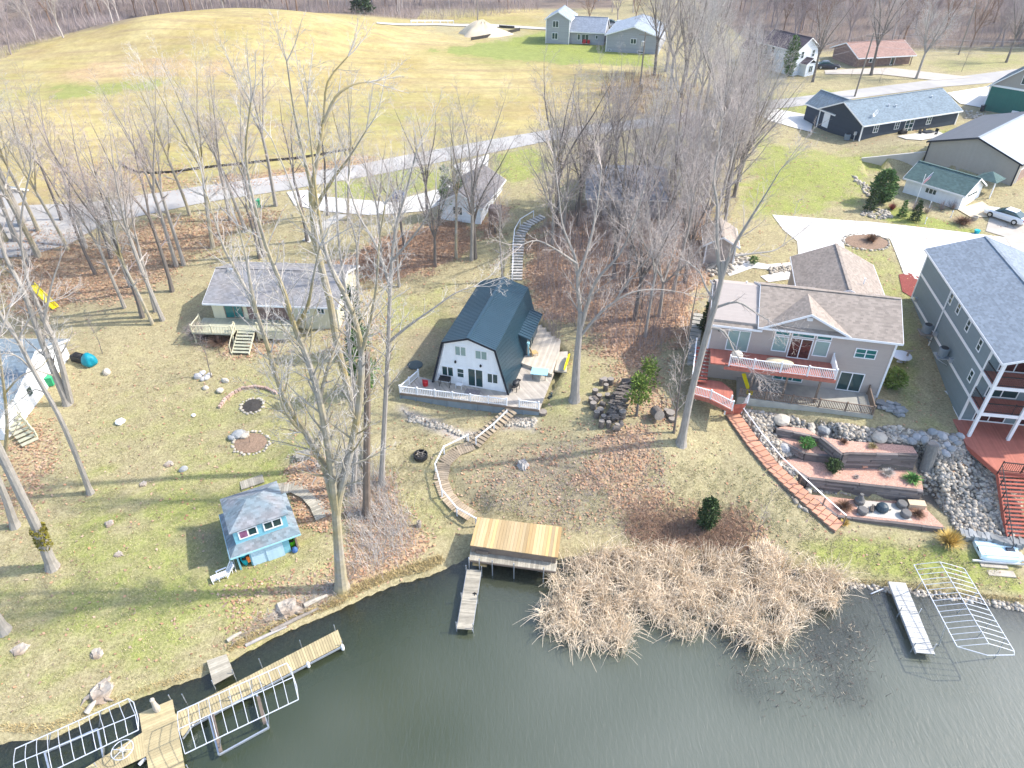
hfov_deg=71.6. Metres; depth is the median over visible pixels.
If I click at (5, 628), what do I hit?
bare tree
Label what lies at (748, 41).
bare tree
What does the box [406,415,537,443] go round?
border stones
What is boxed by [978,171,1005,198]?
patio umbrella
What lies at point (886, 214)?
garden rocks
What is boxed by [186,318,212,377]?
tree
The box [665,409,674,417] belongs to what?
log round
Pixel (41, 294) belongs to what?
play slide
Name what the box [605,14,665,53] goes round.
grey house
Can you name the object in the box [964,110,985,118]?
garden rocks
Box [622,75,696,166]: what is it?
bare tree
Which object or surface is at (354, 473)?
bare tree
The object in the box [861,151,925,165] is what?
retaining wall
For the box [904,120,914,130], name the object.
french door
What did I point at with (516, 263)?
hillside stairs
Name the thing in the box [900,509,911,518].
garden stool
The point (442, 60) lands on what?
ground
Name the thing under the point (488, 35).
silt fence
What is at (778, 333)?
transom window
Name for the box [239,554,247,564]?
kayak
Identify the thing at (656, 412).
log round
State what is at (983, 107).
wheelie bin
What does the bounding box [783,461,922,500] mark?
timber wall
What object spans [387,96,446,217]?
bare tree
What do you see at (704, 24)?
bare tree
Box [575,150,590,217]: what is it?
sapling
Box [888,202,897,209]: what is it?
red shrub
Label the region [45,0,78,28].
tree
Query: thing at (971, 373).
window
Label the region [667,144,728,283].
bare tree
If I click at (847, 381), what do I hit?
sliding door
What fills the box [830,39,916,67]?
brown ranch
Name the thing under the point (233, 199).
bare tree
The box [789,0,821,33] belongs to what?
tree
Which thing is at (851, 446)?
mulch bed
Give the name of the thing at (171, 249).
bare tree
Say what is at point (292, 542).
kayak
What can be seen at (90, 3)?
tree
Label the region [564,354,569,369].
paddle board
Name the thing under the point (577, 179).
sapling
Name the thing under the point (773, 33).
bare tree
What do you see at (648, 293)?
sapling
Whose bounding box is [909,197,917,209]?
bare shrub
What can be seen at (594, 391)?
log round
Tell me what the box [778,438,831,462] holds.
timber wall
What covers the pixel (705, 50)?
bare tree
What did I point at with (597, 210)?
sapling
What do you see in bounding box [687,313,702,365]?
stone steps
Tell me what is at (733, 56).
bare tree
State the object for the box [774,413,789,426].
boulder
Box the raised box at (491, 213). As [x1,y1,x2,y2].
[488,204,501,233]
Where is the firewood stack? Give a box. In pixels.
[604,378,635,421]
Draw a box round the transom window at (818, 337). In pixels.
[816,336,831,340]
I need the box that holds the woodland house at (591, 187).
[586,165,668,218]
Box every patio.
[736,377,876,418]
[899,131,942,139]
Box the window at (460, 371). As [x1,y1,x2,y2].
[456,368,464,378]
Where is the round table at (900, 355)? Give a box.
[894,350,911,362]
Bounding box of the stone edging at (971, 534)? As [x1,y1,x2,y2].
[958,528,1023,549]
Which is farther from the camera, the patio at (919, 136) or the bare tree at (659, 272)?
the patio at (919, 136)
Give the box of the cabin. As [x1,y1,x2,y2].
[432,276,542,394]
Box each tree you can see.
[0,0,20,54]
[0,58,87,248]
[0,71,69,250]
[0,89,41,258]
[0,95,40,230]
[0,112,32,267]
[0,129,84,406]
[0,167,26,225]
[0,193,16,241]
[0,205,94,495]
[0,223,8,242]
[0,259,60,573]
[0,286,75,455]
[0,476,20,530]
[0,613,11,637]
[1,0,36,39]
[1,83,62,220]
[9,114,97,275]
[17,0,39,28]
[21,0,41,23]
[23,95,112,258]
[28,0,42,20]
[28,0,51,24]
[31,146,126,308]
[33,0,63,37]
[36,109,144,318]
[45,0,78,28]
[48,95,165,321]
[50,127,130,287]
[61,0,88,23]
[61,123,155,312]
[62,153,154,325]
[67,0,76,23]
[76,90,174,292]
[86,52,179,266]
[87,0,95,21]
[88,71,185,265]
[99,0,112,22]
[108,0,119,20]
[121,32,227,248]
[121,46,191,215]
[138,0,146,15]
[157,43,247,232]
[170,29,440,596]
[172,59,231,220]
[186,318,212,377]
[195,59,271,256]
[205,127,260,258]
[210,15,281,206]
[240,1,414,467]
[262,76,312,241]
[300,82,333,215]
[313,87,519,486]
[316,61,375,220]
[320,127,374,496]
[327,134,379,312]
[342,133,416,244]
[351,122,398,266]
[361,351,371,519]
[375,157,418,287]
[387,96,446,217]
[401,150,468,267]
[434,92,478,258]
[435,108,522,259]
[446,73,519,260]
[485,141,509,232]
[485,172,515,276]
[487,99,714,404]
[514,126,614,244]
[524,45,622,226]
[529,73,618,226]
[530,105,623,232]
[533,67,591,227]
[564,79,636,176]
[565,60,657,207]
[573,96,625,220]
[573,128,663,278]
[579,0,596,15]
[589,36,648,186]
[589,151,695,320]
[602,60,648,216]
[602,101,658,234]
[610,0,625,19]
[618,55,681,191]
[621,120,677,291]
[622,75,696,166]
[625,110,715,224]
[625,179,737,317]
[630,168,686,337]
[631,0,648,15]
[631,0,682,75]
[637,108,695,277]
[640,55,694,227]
[649,0,702,71]
[649,47,823,448]
[650,0,711,89]
[655,10,733,120]
[657,82,714,264]
[657,108,742,228]
[660,78,759,217]
[662,245,716,433]
[666,52,707,238]
[666,88,743,213]
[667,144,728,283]
[668,0,714,97]
[669,0,714,76]
[671,60,745,189]
[671,108,723,293]
[674,64,723,203]
[675,94,726,246]
[678,112,779,226]
[683,0,741,117]
[684,0,766,102]
[685,0,732,86]
[687,18,765,109]
[690,61,728,156]
[696,69,810,212]
[698,20,786,86]
[703,31,800,177]
[703,32,784,146]
[706,0,742,47]
[706,66,754,197]
[710,9,771,82]
[711,19,751,169]
[713,9,766,184]
[714,31,795,162]
[715,48,767,219]
[716,45,802,180]
[724,56,760,201]
[724,73,771,221]
[728,10,784,70]
[728,58,816,197]
[736,10,775,159]
[737,26,800,188]
[739,28,790,142]
[755,484,780,543]
[770,0,793,26]
[771,0,792,28]
[779,0,818,32]
[782,0,803,30]
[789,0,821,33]
[792,0,812,30]
[801,0,810,29]
[803,0,843,43]
[804,0,823,32]
[806,0,859,81]
[810,0,831,38]
[824,0,843,36]
[839,0,870,41]
[867,0,915,75]
[886,0,913,38]
[893,0,928,38]
[902,0,933,38]
[909,0,973,78]
[915,0,932,28]
[926,0,947,26]
[943,0,975,34]
[964,0,1001,47]
[966,0,986,25]
[987,0,1023,46]
[989,0,1023,48]
[998,0,1019,28]
[1004,0,1023,62]
[1009,0,1023,33]
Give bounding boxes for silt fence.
[121,149,348,173]
[471,28,519,39]
[499,25,514,28]
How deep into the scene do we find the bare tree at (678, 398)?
57.73 m
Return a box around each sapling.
[548,158,564,227]
[564,179,576,228]
[573,144,591,210]
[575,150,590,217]
[580,193,594,248]
[593,181,604,234]
[597,187,618,253]
[600,171,617,235]
[604,224,618,271]
[619,229,632,283]
[628,286,658,338]
[637,246,660,308]
[639,266,652,317]
[643,272,658,320]
[645,282,667,331]
[653,183,674,229]
[662,173,680,224]
[682,253,701,297]
[694,193,714,265]
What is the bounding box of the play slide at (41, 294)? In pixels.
[25,280,58,308]
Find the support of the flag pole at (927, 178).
on the ground at (442, 60)
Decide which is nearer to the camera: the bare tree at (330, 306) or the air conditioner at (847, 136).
the bare tree at (330, 306)
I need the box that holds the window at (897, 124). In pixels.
[893,122,900,129]
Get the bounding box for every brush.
[323,435,423,580]
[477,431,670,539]
[533,298,564,339]
[609,488,768,568]
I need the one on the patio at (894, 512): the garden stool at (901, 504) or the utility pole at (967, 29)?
the garden stool at (901, 504)
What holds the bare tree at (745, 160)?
on the ground at (442, 60)
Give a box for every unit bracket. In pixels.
[917,328,933,341]
[933,352,948,365]
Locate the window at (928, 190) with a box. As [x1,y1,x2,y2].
[924,187,937,195]
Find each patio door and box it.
[223,306,244,318]
[581,34,588,43]
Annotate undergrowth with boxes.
[0,3,128,57]
[0,208,272,311]
[16,0,542,19]
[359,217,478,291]
[544,138,739,349]
[599,66,722,127]
[708,0,1023,52]
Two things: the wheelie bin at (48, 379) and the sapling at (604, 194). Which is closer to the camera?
the wheelie bin at (48, 379)
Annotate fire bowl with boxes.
[875,502,890,513]
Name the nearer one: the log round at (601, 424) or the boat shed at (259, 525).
the boat shed at (259, 525)
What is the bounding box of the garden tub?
[971,215,978,220]
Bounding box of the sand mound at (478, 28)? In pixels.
[459,19,512,37]
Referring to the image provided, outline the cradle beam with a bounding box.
[211,696,265,752]
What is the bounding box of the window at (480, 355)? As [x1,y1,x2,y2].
[475,350,487,360]
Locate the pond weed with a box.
[711,593,902,715]
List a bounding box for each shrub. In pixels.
[83,314,102,353]
[179,320,212,340]
[206,335,227,346]
[749,255,759,263]
[798,436,817,449]
[824,457,843,473]
[835,498,856,512]
[839,437,848,444]
[861,232,879,241]
[862,187,878,211]
[879,467,896,478]
[883,365,910,389]
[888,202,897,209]
[896,200,909,216]
[907,200,923,221]
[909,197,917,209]
[911,507,926,519]
[923,202,934,212]
[939,200,951,209]
[947,198,958,208]
[954,214,976,224]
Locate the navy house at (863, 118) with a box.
[804,88,962,140]
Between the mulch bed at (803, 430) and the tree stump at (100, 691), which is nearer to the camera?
the tree stump at (100, 691)
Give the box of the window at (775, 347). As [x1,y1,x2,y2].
[771,335,789,351]
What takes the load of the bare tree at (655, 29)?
on the ground at (442, 60)
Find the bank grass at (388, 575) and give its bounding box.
[224,553,445,651]
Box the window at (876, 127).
[872,125,879,132]
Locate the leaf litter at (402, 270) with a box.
[0,122,1023,718]
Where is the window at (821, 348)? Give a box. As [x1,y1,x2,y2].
[811,340,830,356]
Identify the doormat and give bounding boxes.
[464,388,480,394]
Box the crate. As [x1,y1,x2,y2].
[295,450,309,461]
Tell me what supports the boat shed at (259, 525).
on the ground at (442, 60)
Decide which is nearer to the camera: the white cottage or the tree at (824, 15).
the white cottage
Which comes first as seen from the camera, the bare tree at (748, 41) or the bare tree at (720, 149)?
the bare tree at (720, 149)
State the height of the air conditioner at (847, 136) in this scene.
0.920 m
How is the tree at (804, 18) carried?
on the ground at (442, 60)
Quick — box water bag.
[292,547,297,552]
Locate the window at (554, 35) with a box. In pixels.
[552,33,557,38]
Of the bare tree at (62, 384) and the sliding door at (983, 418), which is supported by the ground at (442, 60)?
the bare tree at (62, 384)
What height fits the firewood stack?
1.301 m
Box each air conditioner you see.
[844,133,850,139]
[921,322,933,333]
[937,345,949,357]
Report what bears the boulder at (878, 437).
on the ground at (442, 60)
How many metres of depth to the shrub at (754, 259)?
80.55 m
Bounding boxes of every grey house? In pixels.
[544,5,609,44]
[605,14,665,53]
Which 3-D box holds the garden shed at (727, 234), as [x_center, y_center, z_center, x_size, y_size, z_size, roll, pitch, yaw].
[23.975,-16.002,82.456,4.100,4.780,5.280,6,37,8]
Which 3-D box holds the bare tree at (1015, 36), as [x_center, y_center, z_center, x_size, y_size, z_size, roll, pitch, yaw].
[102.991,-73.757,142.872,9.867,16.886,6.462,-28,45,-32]
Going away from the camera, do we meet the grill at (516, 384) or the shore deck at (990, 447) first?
the shore deck at (990, 447)
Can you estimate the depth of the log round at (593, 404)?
64.35 m
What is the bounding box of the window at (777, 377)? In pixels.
[772,375,802,382]
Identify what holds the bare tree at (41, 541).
on the ground at (442, 60)
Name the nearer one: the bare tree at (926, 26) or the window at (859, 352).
the window at (859, 352)
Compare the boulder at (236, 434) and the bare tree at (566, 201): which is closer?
the boulder at (236, 434)
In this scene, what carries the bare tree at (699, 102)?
on the ground at (442, 60)
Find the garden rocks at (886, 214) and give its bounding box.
[860,208,892,219]
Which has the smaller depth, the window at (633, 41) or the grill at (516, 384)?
the grill at (516, 384)
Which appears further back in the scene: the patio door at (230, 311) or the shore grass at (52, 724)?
the patio door at (230, 311)
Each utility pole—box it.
[639,32,651,86]
[854,33,879,96]
[958,5,980,54]
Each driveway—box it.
[288,155,488,214]
[760,109,814,132]
[773,215,1009,278]
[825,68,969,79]
[948,86,988,106]
[958,201,989,216]
[986,216,1023,251]
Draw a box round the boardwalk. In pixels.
[240,474,330,520]
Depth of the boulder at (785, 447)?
62.21 m
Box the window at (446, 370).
[441,365,453,376]
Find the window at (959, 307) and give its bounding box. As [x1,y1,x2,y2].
[955,303,961,315]
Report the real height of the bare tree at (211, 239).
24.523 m
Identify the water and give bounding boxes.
[0,568,1023,767]
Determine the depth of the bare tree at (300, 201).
79.68 m
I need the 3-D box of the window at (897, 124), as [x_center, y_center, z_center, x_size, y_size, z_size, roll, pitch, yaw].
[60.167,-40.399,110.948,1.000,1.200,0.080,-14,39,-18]
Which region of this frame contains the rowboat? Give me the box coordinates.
[972,540,1022,562]
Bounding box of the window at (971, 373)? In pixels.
[967,368,974,383]
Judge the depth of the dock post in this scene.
45.45 m
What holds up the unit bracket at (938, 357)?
attached to the tall house at (967, 297)
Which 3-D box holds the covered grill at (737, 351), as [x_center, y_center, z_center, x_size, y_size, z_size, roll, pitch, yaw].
[20.420,-2.599,64.490,1.065,0.966,0.888,8,38,10]
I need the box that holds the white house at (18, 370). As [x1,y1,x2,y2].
[0,339,69,439]
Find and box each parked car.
[817,60,840,69]
[984,206,1023,224]
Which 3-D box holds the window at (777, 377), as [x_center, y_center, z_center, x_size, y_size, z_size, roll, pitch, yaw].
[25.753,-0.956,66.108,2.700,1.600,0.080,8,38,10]
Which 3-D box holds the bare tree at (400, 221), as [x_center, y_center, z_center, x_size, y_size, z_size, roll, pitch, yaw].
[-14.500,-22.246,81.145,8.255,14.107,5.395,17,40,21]
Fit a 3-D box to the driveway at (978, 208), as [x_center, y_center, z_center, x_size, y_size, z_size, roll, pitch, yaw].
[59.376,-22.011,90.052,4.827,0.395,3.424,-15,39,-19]
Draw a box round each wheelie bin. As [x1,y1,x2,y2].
[44,375,54,385]
[255,198,260,207]
[980,104,986,111]
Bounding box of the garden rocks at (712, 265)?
[705,253,750,276]
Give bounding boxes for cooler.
[422,379,427,386]
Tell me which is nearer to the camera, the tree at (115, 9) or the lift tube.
the lift tube
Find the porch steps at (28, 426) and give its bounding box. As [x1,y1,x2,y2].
[9,406,38,446]
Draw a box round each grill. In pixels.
[511,378,520,392]
[731,350,742,360]
[898,129,907,134]
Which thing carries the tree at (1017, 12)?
on the ground at (442, 60)
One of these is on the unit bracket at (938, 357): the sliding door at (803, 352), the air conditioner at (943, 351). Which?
the air conditioner at (943, 351)
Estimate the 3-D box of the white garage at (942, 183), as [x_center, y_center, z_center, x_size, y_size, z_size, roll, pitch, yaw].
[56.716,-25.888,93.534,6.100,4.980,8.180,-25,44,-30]
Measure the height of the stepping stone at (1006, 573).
0.100 m
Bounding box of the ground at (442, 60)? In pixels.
[0,0,1023,765]
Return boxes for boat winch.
[111,739,133,760]
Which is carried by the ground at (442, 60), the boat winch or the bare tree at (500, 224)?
the bare tree at (500, 224)
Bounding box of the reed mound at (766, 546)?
[745,536,792,569]
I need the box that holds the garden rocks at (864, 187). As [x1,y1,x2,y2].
[851,175,870,196]
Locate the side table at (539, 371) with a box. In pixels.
[531,367,548,379]
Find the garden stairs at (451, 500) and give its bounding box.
[434,408,516,524]
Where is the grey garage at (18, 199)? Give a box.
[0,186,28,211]
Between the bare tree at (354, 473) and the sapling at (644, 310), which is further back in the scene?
the sapling at (644, 310)
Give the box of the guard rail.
[410,20,453,23]
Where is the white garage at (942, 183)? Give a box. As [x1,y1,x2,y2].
[903,160,987,209]
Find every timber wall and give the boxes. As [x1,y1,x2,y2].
[776,427,819,441]
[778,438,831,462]
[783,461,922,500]
[816,498,944,532]
[817,437,917,468]
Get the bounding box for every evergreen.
[340,284,369,353]
[344,324,381,387]
[348,0,375,13]
[437,163,451,213]
[624,370,652,416]
[635,354,660,387]
[696,301,708,331]
[696,495,722,530]
[783,35,801,76]
[869,168,899,203]
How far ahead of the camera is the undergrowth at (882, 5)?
175.01 m
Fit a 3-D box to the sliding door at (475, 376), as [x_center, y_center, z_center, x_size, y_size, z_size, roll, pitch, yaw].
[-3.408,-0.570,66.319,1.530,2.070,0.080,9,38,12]
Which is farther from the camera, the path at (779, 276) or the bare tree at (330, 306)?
the path at (779, 276)
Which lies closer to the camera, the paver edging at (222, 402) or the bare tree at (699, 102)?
the paver edging at (222, 402)
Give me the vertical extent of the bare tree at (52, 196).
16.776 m
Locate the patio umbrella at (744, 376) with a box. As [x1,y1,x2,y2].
[742,373,752,394]
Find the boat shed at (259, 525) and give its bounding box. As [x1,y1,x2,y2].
[219,481,300,569]
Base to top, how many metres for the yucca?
0.861 m
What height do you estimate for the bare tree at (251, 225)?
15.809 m
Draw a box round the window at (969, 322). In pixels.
[964,318,971,332]
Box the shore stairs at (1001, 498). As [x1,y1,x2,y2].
[995,464,1023,547]
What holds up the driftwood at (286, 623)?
on the ground at (442, 60)
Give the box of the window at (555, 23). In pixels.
[553,21,558,27]
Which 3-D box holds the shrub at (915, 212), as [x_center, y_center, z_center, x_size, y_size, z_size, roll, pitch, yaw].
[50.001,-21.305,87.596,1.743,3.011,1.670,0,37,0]
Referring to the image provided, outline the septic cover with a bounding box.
[408,360,422,368]
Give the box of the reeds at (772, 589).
[516,533,868,665]
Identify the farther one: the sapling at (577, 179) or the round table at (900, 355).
the sapling at (577, 179)
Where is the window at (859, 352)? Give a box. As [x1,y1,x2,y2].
[853,348,877,359]
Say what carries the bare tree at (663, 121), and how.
on the ground at (442, 60)
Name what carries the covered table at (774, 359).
on the balcony
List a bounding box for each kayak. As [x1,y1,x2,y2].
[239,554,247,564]
[289,538,294,546]
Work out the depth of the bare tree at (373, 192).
76.74 m
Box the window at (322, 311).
[317,309,324,313]
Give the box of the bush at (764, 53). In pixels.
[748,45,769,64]
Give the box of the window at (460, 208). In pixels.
[452,206,462,215]
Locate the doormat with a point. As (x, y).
(473, 391)
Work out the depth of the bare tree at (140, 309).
67.87 m
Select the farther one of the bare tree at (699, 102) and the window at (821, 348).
the bare tree at (699, 102)
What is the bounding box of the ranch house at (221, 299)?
[202,261,359,328]
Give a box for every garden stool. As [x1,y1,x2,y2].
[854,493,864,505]
[857,506,868,515]
[896,499,907,508]
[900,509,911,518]
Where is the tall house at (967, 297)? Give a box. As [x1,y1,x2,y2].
[911,236,1023,440]
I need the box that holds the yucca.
[901,471,923,485]
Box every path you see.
[303,214,346,242]
[728,259,790,275]
[761,271,789,281]
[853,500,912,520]
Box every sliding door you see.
[467,368,483,387]
[725,329,751,351]
[786,337,813,359]
[835,371,865,391]
[972,412,1005,422]
[984,386,1019,398]
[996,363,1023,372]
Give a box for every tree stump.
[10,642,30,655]
[80,675,114,705]
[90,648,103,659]
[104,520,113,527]
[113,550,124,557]
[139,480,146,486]
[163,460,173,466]
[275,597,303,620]
[416,520,420,528]
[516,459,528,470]
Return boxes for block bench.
[907,499,926,509]
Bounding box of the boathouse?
[468,517,561,582]
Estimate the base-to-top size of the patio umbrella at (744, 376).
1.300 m
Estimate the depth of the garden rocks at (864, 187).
96.92 m
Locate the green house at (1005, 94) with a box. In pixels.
[984,66,1023,112]
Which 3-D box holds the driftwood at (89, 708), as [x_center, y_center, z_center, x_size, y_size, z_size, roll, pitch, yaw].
[-27.373,21.043,46.212,0.394,0.514,0.929,17,40,21]
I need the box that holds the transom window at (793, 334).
[792,333,814,338]
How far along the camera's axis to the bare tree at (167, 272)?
72.45 m
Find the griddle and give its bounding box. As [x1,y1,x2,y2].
[438,375,450,387]
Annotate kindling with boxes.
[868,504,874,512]
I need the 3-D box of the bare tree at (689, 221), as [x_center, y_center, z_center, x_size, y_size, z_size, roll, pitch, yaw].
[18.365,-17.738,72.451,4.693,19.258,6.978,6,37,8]
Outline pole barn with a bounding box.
[923,111,1023,185]
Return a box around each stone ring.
[231,430,270,455]
[239,397,264,414]
[841,233,890,250]
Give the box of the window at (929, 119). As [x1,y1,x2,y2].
[925,117,931,124]
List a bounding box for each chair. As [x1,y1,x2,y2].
[455,378,462,389]
[529,347,537,356]
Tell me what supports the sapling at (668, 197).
on the ground at (442, 60)
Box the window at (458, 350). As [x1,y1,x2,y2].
[454,345,466,356]
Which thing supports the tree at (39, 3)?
on the ground at (442, 60)
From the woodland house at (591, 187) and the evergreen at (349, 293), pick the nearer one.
the evergreen at (349, 293)
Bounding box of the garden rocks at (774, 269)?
[768,265,790,274]
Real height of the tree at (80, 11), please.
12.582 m
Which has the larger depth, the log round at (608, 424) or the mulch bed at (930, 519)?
the log round at (608, 424)
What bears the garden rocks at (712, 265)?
on the ground at (442, 60)
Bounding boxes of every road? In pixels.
[0,69,1016,257]
[377,22,545,28]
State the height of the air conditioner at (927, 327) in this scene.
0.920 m
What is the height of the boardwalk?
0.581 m
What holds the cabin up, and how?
on the ground at (442, 60)
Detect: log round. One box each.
[539,409,546,415]
[590,400,596,410]
[592,388,597,395]
[593,409,599,418]
[596,393,601,400]
[597,406,603,414]
[598,419,604,428]
[599,378,603,385]
[603,383,608,391]
[605,392,609,398]
[606,420,610,428]
[608,377,613,385]
[612,425,620,430]
[619,409,626,418]
[650,406,664,419]
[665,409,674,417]
[668,416,674,422]
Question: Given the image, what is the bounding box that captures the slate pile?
[875,399,908,417]
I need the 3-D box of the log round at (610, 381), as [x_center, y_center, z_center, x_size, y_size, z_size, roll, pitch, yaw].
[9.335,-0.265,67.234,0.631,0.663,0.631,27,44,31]
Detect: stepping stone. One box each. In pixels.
[979,562,1008,568]
[987,570,1016,577]
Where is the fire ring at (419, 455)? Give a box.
[413,449,427,461]
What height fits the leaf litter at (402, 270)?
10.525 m
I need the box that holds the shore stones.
[846,582,1023,612]
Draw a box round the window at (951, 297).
[948,293,953,304]
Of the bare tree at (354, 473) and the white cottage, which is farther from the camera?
the white cottage
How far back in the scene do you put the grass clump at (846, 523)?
57.89 m
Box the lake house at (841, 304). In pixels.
[701,243,903,397]
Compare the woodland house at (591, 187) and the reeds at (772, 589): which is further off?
the woodland house at (591, 187)
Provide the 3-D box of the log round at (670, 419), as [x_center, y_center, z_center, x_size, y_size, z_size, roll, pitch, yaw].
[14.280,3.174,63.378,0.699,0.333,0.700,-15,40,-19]
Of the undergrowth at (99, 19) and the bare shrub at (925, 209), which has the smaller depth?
the bare shrub at (925, 209)
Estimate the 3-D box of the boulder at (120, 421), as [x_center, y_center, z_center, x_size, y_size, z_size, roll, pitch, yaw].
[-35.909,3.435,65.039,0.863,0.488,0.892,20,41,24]
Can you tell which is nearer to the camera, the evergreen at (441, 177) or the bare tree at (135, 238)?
the bare tree at (135, 238)
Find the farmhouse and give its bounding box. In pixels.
[739,29,818,76]
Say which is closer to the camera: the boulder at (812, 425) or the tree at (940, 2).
the boulder at (812, 425)
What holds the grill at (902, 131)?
on the ground at (442, 60)
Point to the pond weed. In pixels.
(832, 620)
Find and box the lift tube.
[138,757,145,765]
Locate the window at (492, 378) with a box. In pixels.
[487,372,497,383]
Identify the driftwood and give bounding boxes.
[84,700,95,713]
[227,631,241,641]
[245,626,286,646]
[265,613,278,621]
[271,607,318,631]
[303,594,327,607]
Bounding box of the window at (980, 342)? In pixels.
[975,337,983,352]
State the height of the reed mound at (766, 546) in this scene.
1.250 m
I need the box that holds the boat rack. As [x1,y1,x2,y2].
[972,555,1023,565]
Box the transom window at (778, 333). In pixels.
[775,331,790,335]
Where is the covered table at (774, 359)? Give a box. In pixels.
[765,357,793,367]
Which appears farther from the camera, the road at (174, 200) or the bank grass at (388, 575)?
the road at (174, 200)
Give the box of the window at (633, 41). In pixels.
[630,38,636,43]
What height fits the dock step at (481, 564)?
0.200 m
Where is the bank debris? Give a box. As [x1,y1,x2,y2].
[230,554,361,646]
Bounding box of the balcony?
[724,350,838,402]
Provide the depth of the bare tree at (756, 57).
95.29 m
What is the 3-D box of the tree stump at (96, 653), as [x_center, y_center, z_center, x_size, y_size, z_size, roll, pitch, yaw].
[-28.517,18.501,48.761,0.904,0.352,0.907,-19,41,-24]
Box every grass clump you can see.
[841,518,850,526]
[867,442,878,448]
[934,527,966,550]
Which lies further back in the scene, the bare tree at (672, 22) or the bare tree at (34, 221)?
the bare tree at (672, 22)
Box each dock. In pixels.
[86,625,344,767]
[456,565,481,632]
[887,582,936,655]
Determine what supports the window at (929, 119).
in the navy house at (863, 118)
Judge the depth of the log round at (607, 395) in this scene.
65.60 m
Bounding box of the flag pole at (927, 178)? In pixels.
[916,173,932,199]
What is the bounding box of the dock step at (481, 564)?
[473,558,486,566]
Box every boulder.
[102,368,110,375]
[115,418,125,424]
[179,466,187,471]
[193,373,202,378]
[204,374,210,379]
[216,387,223,392]
[221,378,228,382]
[227,435,234,440]
[231,429,245,438]
[240,433,248,438]
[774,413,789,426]
[780,443,789,452]
[807,422,815,429]
[807,427,815,432]
[817,425,830,434]
[871,431,887,443]
[907,437,917,444]
[913,433,921,440]
[920,435,928,444]
[928,428,937,434]
[937,430,947,439]
[941,449,950,456]
[947,445,955,451]
[948,435,957,441]
[953,441,961,445]
[956,432,964,439]
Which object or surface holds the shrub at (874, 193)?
on the ground at (442, 60)
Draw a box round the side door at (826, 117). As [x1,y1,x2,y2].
[821,113,829,127]
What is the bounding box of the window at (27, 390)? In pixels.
[25,385,33,397]
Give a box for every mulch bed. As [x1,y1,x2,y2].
[779,426,816,435]
[779,438,826,453]
[782,459,922,489]
[812,495,943,526]
[824,437,916,452]
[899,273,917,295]
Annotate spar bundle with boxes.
[223,534,235,573]
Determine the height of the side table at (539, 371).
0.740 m
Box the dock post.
[149,698,160,712]
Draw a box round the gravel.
[403,409,530,435]
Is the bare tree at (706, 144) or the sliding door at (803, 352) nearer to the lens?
the sliding door at (803, 352)
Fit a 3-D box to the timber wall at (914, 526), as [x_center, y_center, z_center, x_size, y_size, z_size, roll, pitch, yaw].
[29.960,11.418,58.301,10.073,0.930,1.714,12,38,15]
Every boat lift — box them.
[13,698,138,767]
[177,663,298,755]
[913,562,1014,657]
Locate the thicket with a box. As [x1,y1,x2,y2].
[530,182,706,352]
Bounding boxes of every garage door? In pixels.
[963,188,978,206]
[1015,168,1023,182]
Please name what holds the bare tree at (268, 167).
on the ground at (442, 60)
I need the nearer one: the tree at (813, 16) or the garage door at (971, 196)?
the garage door at (971, 196)
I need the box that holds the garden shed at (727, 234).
[701,218,739,263]
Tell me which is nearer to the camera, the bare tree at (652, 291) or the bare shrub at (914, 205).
the bare tree at (652, 291)
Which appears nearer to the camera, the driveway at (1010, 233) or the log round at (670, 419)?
the log round at (670, 419)
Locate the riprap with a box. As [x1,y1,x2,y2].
[702,379,1022,537]
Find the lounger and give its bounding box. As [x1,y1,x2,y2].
[210,561,233,584]
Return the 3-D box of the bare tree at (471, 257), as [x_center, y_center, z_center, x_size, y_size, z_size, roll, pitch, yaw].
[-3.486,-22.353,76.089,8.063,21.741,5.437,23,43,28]
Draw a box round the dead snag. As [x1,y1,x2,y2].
[918,441,938,472]
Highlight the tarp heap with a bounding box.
[69,352,97,366]
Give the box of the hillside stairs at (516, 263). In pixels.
[511,210,544,279]
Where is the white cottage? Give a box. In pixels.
[437,164,505,224]
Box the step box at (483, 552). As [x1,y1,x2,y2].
[476,549,488,554]
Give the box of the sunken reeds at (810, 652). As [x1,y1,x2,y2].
[728,622,873,698]
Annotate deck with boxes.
[189,314,300,354]
[398,324,567,414]
[953,419,1023,478]
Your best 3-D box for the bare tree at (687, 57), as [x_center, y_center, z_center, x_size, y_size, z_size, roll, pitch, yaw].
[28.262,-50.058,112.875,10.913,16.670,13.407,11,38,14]
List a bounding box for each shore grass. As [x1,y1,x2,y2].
[0,667,205,733]
[850,578,1023,601]
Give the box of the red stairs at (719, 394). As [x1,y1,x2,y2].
[691,338,846,532]
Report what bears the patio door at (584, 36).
in the grey house at (565, 24)
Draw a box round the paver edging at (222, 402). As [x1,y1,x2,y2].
[218,385,276,408]
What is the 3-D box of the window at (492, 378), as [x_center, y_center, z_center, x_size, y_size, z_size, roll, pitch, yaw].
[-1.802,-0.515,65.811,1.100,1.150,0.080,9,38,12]
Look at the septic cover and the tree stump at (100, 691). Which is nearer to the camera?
the tree stump at (100, 691)

